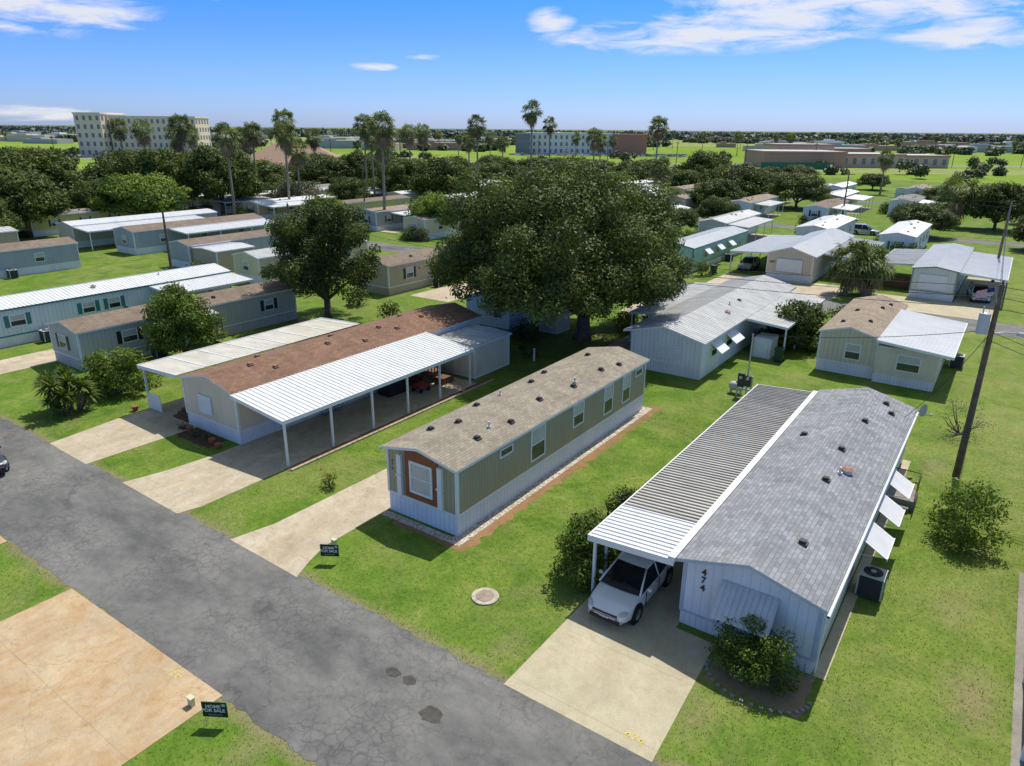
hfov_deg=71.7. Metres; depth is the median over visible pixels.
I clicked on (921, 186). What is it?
roof
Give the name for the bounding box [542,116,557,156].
palm tree
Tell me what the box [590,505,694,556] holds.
carport roof
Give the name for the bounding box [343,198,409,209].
walls
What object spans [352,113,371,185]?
palm tree
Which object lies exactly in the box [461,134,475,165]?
palm tree
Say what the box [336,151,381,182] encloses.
oak tree
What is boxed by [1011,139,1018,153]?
palm tree
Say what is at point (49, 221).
shutters
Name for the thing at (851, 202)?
walls
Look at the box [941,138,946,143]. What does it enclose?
palm tree
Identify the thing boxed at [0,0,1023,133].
sky
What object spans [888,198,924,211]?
walls
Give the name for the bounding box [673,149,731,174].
oak tree
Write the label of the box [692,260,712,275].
garden shrub
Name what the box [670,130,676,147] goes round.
palm tree
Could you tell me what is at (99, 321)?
roof
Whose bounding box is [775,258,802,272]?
storm shutter
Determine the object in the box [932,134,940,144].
palm tree
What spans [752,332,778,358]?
porch cabinet
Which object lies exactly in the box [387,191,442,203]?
walls
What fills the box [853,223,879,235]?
parked car
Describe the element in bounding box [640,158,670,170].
oak tree
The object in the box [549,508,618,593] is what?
hedge
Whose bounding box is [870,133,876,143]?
palm tree
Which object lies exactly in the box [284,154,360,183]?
oak tree
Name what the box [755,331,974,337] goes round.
power lines
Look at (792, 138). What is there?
palm tree
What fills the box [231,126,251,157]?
palm tree
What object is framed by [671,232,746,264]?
walls
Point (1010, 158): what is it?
meadow
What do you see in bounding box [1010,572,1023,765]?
sidewalk
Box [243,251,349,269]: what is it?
window glass
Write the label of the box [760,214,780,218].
driveway
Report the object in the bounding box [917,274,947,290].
storm shutter
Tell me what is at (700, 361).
trim
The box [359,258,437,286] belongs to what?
walls
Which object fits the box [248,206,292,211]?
window glass
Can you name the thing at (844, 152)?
parapet
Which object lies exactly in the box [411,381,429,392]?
garden wagon
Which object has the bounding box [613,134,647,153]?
brick building
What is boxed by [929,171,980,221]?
palm tree
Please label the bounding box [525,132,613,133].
parapet
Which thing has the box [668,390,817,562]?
gutter flashing
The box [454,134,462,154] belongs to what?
palm tree
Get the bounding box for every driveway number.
[167,668,181,677]
[624,731,644,744]
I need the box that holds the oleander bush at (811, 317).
[763,298,830,352]
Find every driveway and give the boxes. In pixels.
[0,349,56,373]
[0,536,6,543]
[0,588,221,765]
[50,398,195,463]
[122,373,475,512]
[217,213,232,216]
[230,468,390,576]
[381,227,403,232]
[504,561,713,761]
[607,335,630,350]
[706,273,841,299]
[747,233,769,243]
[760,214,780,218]
[847,207,870,213]
[872,293,993,320]
[954,276,1006,307]
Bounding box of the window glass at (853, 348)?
[845,344,860,359]
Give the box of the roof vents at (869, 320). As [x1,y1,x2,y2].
[841,303,892,322]
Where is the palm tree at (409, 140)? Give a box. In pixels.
[400,124,417,159]
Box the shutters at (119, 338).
[55,298,277,350]
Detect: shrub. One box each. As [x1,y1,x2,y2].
[80,347,164,398]
[186,258,205,266]
[201,202,213,208]
[231,204,243,214]
[243,207,254,213]
[345,287,370,306]
[376,300,400,317]
[400,224,421,240]
[415,227,430,241]
[508,317,541,343]
[518,344,539,358]
[683,229,693,236]
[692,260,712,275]
[704,613,805,698]
[711,617,737,657]
[798,215,808,223]
[826,304,845,320]
[877,204,887,213]
[879,201,889,212]
[887,241,905,252]
[903,242,923,248]
[935,391,995,440]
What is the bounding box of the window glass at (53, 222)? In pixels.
[22,214,116,226]
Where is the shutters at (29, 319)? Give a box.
[3,295,125,327]
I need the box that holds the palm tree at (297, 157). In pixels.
[283,136,310,195]
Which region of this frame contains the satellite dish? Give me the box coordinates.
[915,404,932,415]
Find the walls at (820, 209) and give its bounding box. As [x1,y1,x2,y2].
[803,202,848,218]
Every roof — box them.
[0,226,18,232]
[0,237,78,252]
[0,263,230,311]
[45,279,292,334]
[50,207,131,215]
[55,208,217,226]
[75,215,203,230]
[112,213,263,232]
[141,318,358,375]
[151,273,250,290]
[169,229,273,246]
[173,219,273,232]
[177,302,481,394]
[200,190,276,197]
[216,196,268,201]
[231,240,368,259]
[232,332,471,420]
[242,194,337,204]
[261,201,304,206]
[315,184,329,187]
[341,195,410,203]
[363,204,412,212]
[377,245,446,266]
[380,346,649,473]
[387,190,438,194]
[392,210,409,214]
[403,212,441,220]
[620,179,652,183]
[623,275,796,345]
[624,384,811,522]
[633,283,720,312]
[665,191,698,198]
[674,184,694,188]
[674,205,691,209]
[676,387,917,614]
[678,226,748,249]
[698,209,761,223]
[730,194,778,203]
[730,217,772,226]
[731,235,800,251]
[748,292,823,327]
[749,149,843,151]
[755,200,782,205]
[765,227,854,258]
[770,143,803,143]
[795,214,856,228]
[803,198,849,208]
[818,295,907,338]
[825,238,883,256]
[828,181,856,187]
[828,189,859,196]
[832,204,860,209]
[846,194,872,199]
[848,152,895,153]
[877,310,966,356]
[879,220,931,237]
[886,249,927,263]
[889,194,925,202]
[906,184,931,188]
[911,243,973,272]
[961,252,1011,279]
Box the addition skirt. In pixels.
[871,373,933,391]
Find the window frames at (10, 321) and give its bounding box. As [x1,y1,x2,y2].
[8,296,121,327]
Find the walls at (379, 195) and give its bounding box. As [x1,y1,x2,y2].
[327,192,386,199]
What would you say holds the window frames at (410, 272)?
attached to the walls at (396, 276)
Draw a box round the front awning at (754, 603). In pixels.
[710,579,779,637]
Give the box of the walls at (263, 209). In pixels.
[243,198,336,214]
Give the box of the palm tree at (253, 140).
[241,121,263,165]
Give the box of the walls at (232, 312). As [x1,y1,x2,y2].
[49,290,295,359]
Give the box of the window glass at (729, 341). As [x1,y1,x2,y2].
[712,336,731,355]
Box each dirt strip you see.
[391,520,459,551]
[452,406,661,552]
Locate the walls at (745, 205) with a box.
[731,197,777,211]
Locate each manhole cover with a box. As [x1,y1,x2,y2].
[3,434,15,438]
[471,587,498,605]
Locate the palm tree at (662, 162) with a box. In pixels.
[648,156,672,191]
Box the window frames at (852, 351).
[843,343,861,360]
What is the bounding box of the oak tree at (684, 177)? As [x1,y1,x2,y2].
[661,168,699,187]
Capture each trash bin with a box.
[710,264,717,273]
[774,346,785,361]
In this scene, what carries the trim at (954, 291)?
attached to the walls at (951, 275)
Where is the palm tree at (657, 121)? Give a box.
[648,115,670,186]
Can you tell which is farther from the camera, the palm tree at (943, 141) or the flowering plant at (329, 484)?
the palm tree at (943, 141)
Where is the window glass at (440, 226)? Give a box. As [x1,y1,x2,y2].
[411,221,461,230]
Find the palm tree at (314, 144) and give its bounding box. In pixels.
[304,129,323,183]
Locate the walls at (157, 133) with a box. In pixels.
[108,117,211,151]
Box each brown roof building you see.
[245,145,339,163]
[274,151,337,174]
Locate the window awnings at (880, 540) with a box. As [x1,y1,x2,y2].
[858,469,914,561]
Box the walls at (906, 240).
[880,227,929,251]
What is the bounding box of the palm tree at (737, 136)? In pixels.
[733,131,742,155]
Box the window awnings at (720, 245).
[704,239,735,253]
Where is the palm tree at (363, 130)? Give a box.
[358,120,378,196]
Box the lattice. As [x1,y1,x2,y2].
[147,392,162,411]
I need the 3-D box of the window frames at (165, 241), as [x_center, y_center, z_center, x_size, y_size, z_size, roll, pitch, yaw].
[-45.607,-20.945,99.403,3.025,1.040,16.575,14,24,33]
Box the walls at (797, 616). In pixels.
[683,446,904,657]
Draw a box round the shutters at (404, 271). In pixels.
[403,266,415,278]
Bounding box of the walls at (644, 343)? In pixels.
[632,320,763,367]
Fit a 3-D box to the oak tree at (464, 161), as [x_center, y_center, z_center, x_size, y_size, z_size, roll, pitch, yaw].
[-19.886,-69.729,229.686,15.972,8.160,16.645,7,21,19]
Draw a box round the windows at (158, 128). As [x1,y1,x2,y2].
[110,119,210,151]
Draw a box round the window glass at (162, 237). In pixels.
[122,229,243,242]
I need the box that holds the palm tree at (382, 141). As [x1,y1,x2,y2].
[366,109,400,209]
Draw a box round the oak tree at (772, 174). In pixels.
[763,171,783,181]
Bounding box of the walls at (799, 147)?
[763,145,834,150]
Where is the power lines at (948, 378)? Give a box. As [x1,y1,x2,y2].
[905,336,987,416]
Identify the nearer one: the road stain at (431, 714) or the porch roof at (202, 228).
the road stain at (431, 714)
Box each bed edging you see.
[291,379,493,470]
[704,659,811,714]
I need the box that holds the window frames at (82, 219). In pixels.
[23,214,117,227]
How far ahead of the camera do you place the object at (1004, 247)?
49.08 m
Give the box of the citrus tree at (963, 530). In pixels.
[922,476,1015,554]
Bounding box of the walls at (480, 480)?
[388,365,644,514]
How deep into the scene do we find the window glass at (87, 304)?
58.20 m
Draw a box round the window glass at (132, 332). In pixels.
[58,299,272,348]
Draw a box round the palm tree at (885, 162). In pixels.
[876,148,897,193]
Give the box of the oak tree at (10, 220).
[0,198,23,230]
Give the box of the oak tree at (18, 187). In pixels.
[0,164,75,224]
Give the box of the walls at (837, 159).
[744,151,846,167]
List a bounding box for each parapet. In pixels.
[107,116,208,117]
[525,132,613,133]
[744,149,847,153]
[763,143,835,145]
[834,148,870,149]
[847,154,906,155]
[906,154,950,156]
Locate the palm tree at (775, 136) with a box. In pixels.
[773,132,778,140]
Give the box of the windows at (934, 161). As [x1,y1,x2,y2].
[906,159,946,164]
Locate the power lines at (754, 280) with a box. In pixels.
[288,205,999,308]
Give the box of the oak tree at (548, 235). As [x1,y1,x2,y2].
[418,150,697,341]
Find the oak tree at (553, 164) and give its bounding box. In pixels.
[542,161,575,176]
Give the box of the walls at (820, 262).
[767,248,837,274]
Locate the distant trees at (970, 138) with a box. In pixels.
[0,125,1023,142]
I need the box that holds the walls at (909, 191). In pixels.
[905,188,923,194]
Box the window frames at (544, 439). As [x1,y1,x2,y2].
[500,366,642,462]
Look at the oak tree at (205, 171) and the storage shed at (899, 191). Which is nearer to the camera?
the oak tree at (205, 171)
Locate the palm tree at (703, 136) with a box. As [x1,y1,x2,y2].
[700,132,706,146]
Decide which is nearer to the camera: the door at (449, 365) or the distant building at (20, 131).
the door at (449, 365)
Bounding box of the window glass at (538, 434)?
[501,368,641,459]
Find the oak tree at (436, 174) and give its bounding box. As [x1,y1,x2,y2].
[408,154,481,195]
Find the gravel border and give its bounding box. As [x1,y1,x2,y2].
[381,406,652,545]
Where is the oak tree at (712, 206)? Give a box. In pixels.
[694,195,742,218]
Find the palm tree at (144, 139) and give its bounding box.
[130,118,155,147]
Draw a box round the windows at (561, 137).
[529,135,610,152]
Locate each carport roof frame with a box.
[72,227,112,250]
[214,196,271,215]
[229,332,473,465]
[260,204,301,219]
[623,384,810,503]
[629,282,698,341]
[727,216,773,243]
[729,235,802,271]
[754,200,784,217]
[831,203,862,220]
[846,194,873,210]
[960,251,1012,306]
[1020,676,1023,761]
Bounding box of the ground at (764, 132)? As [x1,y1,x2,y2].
[0,125,1023,147]
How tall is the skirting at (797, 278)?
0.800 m
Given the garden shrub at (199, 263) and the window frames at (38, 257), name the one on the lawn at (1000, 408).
the garden shrub at (199, 263)
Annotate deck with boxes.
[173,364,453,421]
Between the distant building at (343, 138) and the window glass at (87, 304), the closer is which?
the window glass at (87, 304)
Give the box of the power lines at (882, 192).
[735,170,1008,206]
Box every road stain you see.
[386,667,400,676]
[402,675,415,684]
[418,705,442,722]
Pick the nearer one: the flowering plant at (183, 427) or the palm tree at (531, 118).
the flowering plant at (183, 427)
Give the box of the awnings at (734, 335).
[655,328,744,360]
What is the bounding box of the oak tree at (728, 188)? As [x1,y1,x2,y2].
[686,178,747,203]
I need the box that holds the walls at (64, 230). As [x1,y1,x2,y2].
[57,213,215,241]
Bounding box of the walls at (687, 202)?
[665,197,699,207]
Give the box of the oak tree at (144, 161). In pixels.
[105,146,193,212]
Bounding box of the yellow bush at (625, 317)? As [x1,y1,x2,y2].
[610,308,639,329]
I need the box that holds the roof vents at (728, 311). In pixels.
[725,299,741,313]
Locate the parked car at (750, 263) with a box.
[737,256,760,270]
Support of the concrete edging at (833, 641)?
on the lawn at (1000, 408)
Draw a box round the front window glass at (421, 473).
[411,464,429,495]
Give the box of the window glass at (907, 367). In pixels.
[896,355,920,372]
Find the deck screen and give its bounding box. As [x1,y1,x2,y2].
[882,265,910,288]
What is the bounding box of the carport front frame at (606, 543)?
[587,504,695,590]
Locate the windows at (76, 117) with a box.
[75,116,112,154]
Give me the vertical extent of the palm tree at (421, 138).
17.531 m
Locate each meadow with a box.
[0,141,1023,189]
[77,154,476,158]
[266,137,754,146]
[755,167,1023,174]
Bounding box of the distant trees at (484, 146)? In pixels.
[0,129,1023,155]
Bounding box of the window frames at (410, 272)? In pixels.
[406,266,413,278]
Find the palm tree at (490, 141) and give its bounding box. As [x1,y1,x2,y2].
[485,132,494,153]
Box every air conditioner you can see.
[5,269,18,278]
[38,328,50,341]
[149,344,168,357]
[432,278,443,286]
[724,253,733,260]
[757,328,769,333]
[854,563,888,601]
[949,353,965,367]
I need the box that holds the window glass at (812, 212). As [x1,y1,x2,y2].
[811,210,840,215]
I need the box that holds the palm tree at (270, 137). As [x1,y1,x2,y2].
[266,131,273,140]
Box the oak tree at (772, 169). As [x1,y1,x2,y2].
[758,166,784,173]
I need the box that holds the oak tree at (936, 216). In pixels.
[888,200,961,230]
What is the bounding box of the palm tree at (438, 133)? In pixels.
[435,131,441,139]
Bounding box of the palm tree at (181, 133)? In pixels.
[166,113,193,205]
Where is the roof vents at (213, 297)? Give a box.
[123,290,215,307]
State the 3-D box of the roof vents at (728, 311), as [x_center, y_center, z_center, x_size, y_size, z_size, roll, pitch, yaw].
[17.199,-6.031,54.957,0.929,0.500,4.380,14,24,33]
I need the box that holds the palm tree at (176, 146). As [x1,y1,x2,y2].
[162,127,189,154]
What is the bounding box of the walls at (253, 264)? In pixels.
[234,242,366,276]
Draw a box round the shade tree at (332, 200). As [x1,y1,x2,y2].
[301,196,348,213]
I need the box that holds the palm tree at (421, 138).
[413,123,432,159]
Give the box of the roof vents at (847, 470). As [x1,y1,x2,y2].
[797,401,894,547]
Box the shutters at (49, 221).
[21,214,119,227]
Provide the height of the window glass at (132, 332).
0.900 m
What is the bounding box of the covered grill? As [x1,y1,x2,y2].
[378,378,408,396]
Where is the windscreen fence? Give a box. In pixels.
[761,162,833,169]
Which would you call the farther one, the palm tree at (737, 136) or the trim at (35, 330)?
the palm tree at (737, 136)
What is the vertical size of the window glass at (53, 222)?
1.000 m
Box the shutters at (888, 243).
[886,231,928,248]
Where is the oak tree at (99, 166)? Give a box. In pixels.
[82,148,158,180]
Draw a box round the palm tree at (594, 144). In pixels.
[585,127,602,165]
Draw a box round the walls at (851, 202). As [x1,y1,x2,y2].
[829,192,858,203]
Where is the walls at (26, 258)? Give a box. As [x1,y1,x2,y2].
[0,244,78,270]
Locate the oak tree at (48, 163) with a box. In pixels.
[0,148,99,195]
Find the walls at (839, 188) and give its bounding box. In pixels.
[825,184,856,189]
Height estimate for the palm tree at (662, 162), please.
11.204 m
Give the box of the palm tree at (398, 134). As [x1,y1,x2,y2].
[396,129,401,149]
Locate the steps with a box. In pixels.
[886,485,918,512]
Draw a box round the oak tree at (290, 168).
[285,152,334,171]
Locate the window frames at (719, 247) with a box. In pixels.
[704,237,741,257]
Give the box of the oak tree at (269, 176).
[252,158,292,190]
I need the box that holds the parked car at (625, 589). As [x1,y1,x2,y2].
[588,551,674,625]
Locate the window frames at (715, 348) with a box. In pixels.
[711,335,732,357]
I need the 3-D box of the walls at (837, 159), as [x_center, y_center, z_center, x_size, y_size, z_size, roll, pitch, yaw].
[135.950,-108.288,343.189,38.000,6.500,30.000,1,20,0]
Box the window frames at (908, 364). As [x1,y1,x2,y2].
[895,354,921,373]
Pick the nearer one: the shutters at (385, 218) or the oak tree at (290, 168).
the shutters at (385, 218)
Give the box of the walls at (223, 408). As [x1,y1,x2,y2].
[183,377,270,430]
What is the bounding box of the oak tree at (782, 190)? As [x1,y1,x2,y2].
[764,171,831,208]
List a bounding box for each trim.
[0,244,79,271]
[0,285,231,338]
[20,222,56,231]
[48,292,296,360]
[56,213,216,241]
[113,229,165,249]
[171,247,192,262]
[181,378,272,432]
[233,243,367,277]
[356,211,399,226]
[367,267,430,287]
[386,364,645,517]
[403,218,457,234]
[466,299,536,328]
[630,325,763,369]
[679,444,905,662]
[692,232,747,263]
[766,253,836,276]
[816,331,878,368]
[909,269,963,294]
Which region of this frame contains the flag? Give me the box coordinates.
[975,286,996,302]
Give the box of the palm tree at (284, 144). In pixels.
[270,120,299,198]
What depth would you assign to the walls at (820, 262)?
79.85 m
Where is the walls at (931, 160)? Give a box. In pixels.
[905,157,949,167]
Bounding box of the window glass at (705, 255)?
[704,238,740,256]
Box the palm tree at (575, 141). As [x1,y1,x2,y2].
[571,132,581,156]
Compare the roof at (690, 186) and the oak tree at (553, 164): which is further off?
the oak tree at (553, 164)
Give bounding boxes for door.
[444,360,453,372]
[544,317,551,331]
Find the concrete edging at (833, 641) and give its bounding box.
[813,460,910,679]
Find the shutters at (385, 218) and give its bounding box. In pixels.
[362,215,402,222]
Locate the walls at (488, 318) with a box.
[468,295,536,327]
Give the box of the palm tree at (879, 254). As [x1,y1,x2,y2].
[843,243,896,295]
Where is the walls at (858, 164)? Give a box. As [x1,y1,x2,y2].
[845,155,905,167]
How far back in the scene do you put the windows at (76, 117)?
374.83 m
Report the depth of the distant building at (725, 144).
714.91 m
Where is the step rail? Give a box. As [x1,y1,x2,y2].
[895,467,921,501]
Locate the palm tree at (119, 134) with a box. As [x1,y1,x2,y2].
[107,118,129,152]
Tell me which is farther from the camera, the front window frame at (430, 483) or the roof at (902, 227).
the roof at (902, 227)
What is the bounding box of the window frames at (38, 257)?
[34,252,44,261]
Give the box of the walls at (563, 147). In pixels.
[529,134,612,154]
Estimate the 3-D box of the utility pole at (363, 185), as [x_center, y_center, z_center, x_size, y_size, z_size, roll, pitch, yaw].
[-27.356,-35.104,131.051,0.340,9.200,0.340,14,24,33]
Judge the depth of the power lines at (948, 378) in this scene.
33.48 m
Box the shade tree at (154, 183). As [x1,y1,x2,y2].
[86,171,192,214]
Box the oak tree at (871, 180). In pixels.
[856,173,890,189]
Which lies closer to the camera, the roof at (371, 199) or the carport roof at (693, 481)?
the carport roof at (693, 481)
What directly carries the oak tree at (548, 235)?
on the lawn at (1000, 408)
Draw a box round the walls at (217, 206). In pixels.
[199,195,276,209]
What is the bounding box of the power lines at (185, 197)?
[71,173,278,214]
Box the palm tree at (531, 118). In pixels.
[521,99,544,173]
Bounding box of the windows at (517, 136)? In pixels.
[515,136,527,152]
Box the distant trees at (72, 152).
[0,146,1008,177]
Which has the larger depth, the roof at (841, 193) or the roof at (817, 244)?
the roof at (841, 193)
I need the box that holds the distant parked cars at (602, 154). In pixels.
[515,152,687,156]
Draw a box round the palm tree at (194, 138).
[186,126,201,148]
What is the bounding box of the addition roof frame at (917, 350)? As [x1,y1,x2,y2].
[877,309,967,360]
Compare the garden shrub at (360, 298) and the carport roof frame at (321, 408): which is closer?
the carport roof frame at (321, 408)
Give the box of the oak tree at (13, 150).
[0,146,76,170]
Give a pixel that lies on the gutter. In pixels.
(828, 616)
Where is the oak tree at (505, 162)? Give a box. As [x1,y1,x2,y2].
[476,154,518,172]
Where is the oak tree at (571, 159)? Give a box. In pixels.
[556,157,590,166]
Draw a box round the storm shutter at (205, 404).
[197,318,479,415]
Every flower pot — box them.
[131,405,137,410]
[185,425,192,432]
[208,437,215,444]
[214,442,221,448]
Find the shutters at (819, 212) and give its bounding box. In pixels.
[809,210,839,216]
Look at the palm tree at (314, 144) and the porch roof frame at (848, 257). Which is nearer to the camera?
the porch roof frame at (848, 257)
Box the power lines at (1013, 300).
[1000,287,1023,313]
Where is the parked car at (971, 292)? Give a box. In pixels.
[966,280,990,302]
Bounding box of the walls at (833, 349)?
[818,328,879,366]
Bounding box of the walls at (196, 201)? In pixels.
[180,192,226,204]
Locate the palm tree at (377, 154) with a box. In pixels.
[369,131,396,200]
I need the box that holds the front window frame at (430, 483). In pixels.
[408,460,432,499]
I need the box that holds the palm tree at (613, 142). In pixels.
[609,136,617,152]
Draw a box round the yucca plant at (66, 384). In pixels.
[31,364,102,417]
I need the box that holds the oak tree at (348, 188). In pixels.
[325,175,370,200]
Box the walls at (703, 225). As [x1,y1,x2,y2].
[699,215,759,231]
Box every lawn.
[0,188,1023,765]
[246,153,1021,190]
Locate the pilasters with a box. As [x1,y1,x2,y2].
[395,453,443,511]
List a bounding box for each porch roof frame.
[137,317,359,408]
[149,272,253,292]
[170,218,268,238]
[747,292,824,356]
[825,238,884,260]
[878,249,928,268]
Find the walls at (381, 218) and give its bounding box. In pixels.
[358,209,408,225]
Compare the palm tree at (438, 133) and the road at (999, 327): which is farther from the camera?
the palm tree at (438, 133)
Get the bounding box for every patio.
[411,283,477,301]
[619,303,651,315]
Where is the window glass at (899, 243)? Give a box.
[890,233,927,248]
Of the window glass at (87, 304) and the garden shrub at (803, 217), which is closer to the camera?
the window glass at (87, 304)
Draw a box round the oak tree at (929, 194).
[917,186,964,201]
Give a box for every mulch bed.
[175,428,226,447]
[285,378,490,470]
[702,651,815,718]
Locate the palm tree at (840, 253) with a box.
[823,236,878,295]
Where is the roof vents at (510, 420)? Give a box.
[426,352,621,440]
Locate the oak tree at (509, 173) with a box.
[498,166,535,184]
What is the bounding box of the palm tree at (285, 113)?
[270,108,297,179]
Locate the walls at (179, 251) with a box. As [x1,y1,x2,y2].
[169,236,294,261]
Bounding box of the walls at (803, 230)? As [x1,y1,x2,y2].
[796,220,854,235]
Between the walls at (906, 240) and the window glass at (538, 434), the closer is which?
the window glass at (538, 434)
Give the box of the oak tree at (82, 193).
[63,177,115,208]
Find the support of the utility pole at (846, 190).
on the driveway
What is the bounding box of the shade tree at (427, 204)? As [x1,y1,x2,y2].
[403,190,458,227]
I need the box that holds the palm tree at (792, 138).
[787,133,795,142]
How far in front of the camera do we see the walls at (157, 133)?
380.95 m
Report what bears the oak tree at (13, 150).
on the lawn at (1000, 408)
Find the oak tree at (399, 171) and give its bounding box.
[364,157,427,191]
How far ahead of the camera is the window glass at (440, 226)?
109.12 m
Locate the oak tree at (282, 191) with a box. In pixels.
[262,179,335,197]
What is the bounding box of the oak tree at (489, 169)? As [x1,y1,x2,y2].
[465,161,506,179]
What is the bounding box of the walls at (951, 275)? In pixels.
[910,268,963,293]
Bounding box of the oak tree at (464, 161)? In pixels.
[446,154,472,167]
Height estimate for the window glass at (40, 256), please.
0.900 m
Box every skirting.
[0,261,80,278]
[0,331,39,348]
[19,229,57,236]
[54,311,296,371]
[77,238,114,247]
[117,246,166,254]
[172,204,198,209]
[172,260,193,267]
[188,373,421,444]
[216,208,243,213]
[236,273,278,282]
[262,213,299,218]
[363,278,431,295]
[367,223,403,230]
[390,396,642,535]
[406,230,461,239]
[480,312,572,337]
[646,325,769,379]
[679,458,901,674]
[684,252,739,272]
[748,227,758,233]
[759,208,775,215]
[766,258,845,283]
[815,359,873,378]
[908,275,965,301]
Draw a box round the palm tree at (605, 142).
[595,134,607,167]
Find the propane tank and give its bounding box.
[729,380,743,394]
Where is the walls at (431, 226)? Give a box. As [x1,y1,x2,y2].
[404,214,478,234]
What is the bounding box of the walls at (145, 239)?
[114,222,263,248]
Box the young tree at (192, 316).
[138,281,228,355]
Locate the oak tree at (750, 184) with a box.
[692,161,773,194]
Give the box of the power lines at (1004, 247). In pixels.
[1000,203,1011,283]
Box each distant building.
[6,133,54,141]
[7,130,40,134]
[22,137,73,143]
[44,132,76,136]
[210,133,230,140]
[312,136,353,139]
[317,138,355,147]
[361,143,402,149]
[406,140,463,150]
[414,138,454,141]
[707,136,729,141]
[716,141,735,147]
[743,143,763,150]
[758,140,810,143]
[814,139,844,144]
[827,142,866,147]
[859,144,901,150]
[901,140,968,145]
[923,145,963,152]
[938,144,977,152]
[959,144,1013,152]
[995,141,1014,145]
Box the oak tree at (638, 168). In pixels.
[606,159,667,180]
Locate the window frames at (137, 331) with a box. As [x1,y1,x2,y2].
[57,298,273,349]
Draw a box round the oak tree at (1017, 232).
[1009,214,1023,241]
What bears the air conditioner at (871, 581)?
on the lawn at (1000, 408)
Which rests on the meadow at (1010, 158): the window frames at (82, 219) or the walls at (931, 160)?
the walls at (931, 160)
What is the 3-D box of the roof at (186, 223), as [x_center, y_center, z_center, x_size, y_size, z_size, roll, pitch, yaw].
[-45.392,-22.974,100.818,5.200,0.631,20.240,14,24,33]
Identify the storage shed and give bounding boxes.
[191,242,254,271]
[437,324,511,379]
[538,306,569,333]
[895,187,905,196]
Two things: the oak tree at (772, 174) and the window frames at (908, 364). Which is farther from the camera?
the oak tree at (772, 174)
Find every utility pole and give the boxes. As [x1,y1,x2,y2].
[161,209,172,269]
[362,167,364,201]
[842,170,854,214]
[952,280,1023,477]
[991,199,1012,281]
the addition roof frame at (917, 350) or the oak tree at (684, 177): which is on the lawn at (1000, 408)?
the oak tree at (684, 177)
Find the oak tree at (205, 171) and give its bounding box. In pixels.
[164,141,267,213]
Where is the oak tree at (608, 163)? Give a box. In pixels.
[586,158,615,171]
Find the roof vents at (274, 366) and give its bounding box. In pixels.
[246,314,423,368]
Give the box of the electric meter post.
[735,334,753,395]
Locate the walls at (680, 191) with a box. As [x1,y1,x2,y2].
[667,187,691,196]
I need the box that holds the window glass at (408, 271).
[406,267,412,277]
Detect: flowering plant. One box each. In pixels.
[176,421,187,429]
[189,428,201,437]
[200,432,212,440]
[320,473,336,488]
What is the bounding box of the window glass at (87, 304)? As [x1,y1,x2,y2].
[10,297,120,325]
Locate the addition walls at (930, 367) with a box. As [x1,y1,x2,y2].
[873,343,944,387]
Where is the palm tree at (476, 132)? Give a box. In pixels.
[466,114,486,168]
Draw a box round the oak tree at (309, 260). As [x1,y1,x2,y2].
[259,190,381,318]
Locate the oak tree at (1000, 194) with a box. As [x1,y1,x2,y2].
[960,180,1023,229]
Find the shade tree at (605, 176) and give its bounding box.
[595,171,629,183]
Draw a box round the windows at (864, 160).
[845,158,902,164]
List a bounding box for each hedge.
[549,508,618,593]
[599,485,638,550]
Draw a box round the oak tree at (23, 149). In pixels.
[0,145,75,163]
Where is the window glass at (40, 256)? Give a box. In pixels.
[35,253,44,261]
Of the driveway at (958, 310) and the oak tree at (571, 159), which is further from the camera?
the oak tree at (571, 159)
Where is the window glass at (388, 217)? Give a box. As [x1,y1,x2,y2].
[363,216,403,221]
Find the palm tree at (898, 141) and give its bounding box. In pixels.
[895,137,902,153]
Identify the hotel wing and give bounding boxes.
[72,112,125,156]
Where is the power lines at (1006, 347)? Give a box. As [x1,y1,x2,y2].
[991,333,1023,354]
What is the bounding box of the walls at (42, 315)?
[0,274,229,336]
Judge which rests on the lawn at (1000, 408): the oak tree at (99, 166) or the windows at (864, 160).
the oak tree at (99, 166)
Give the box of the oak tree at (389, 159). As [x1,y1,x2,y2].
[363,154,400,168]
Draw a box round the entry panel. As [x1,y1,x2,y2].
[404,450,437,506]
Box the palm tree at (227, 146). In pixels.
[210,122,242,214]
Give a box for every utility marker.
[186,694,195,706]
[330,537,336,544]
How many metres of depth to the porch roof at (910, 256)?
80.87 m
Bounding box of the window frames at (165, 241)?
[121,228,244,243]
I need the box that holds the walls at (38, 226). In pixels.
[21,209,132,230]
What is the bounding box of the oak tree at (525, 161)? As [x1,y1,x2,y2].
[513,155,562,169]
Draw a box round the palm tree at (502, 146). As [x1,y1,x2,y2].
[495,135,510,155]
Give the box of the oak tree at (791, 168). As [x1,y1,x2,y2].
[782,164,821,175]
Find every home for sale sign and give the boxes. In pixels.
[201,701,227,725]
[320,544,338,558]
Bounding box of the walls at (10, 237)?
[0,232,18,243]
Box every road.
[0,418,659,765]
[80,158,1023,166]
[137,213,1023,338]
[664,190,887,203]
[697,218,1023,246]
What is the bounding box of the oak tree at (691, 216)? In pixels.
[667,207,699,231]
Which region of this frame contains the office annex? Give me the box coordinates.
[515,133,529,153]
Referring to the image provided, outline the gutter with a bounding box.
[813,412,918,672]
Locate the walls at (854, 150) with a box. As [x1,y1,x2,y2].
[834,150,869,151]
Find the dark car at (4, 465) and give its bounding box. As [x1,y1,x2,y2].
[0,445,9,472]

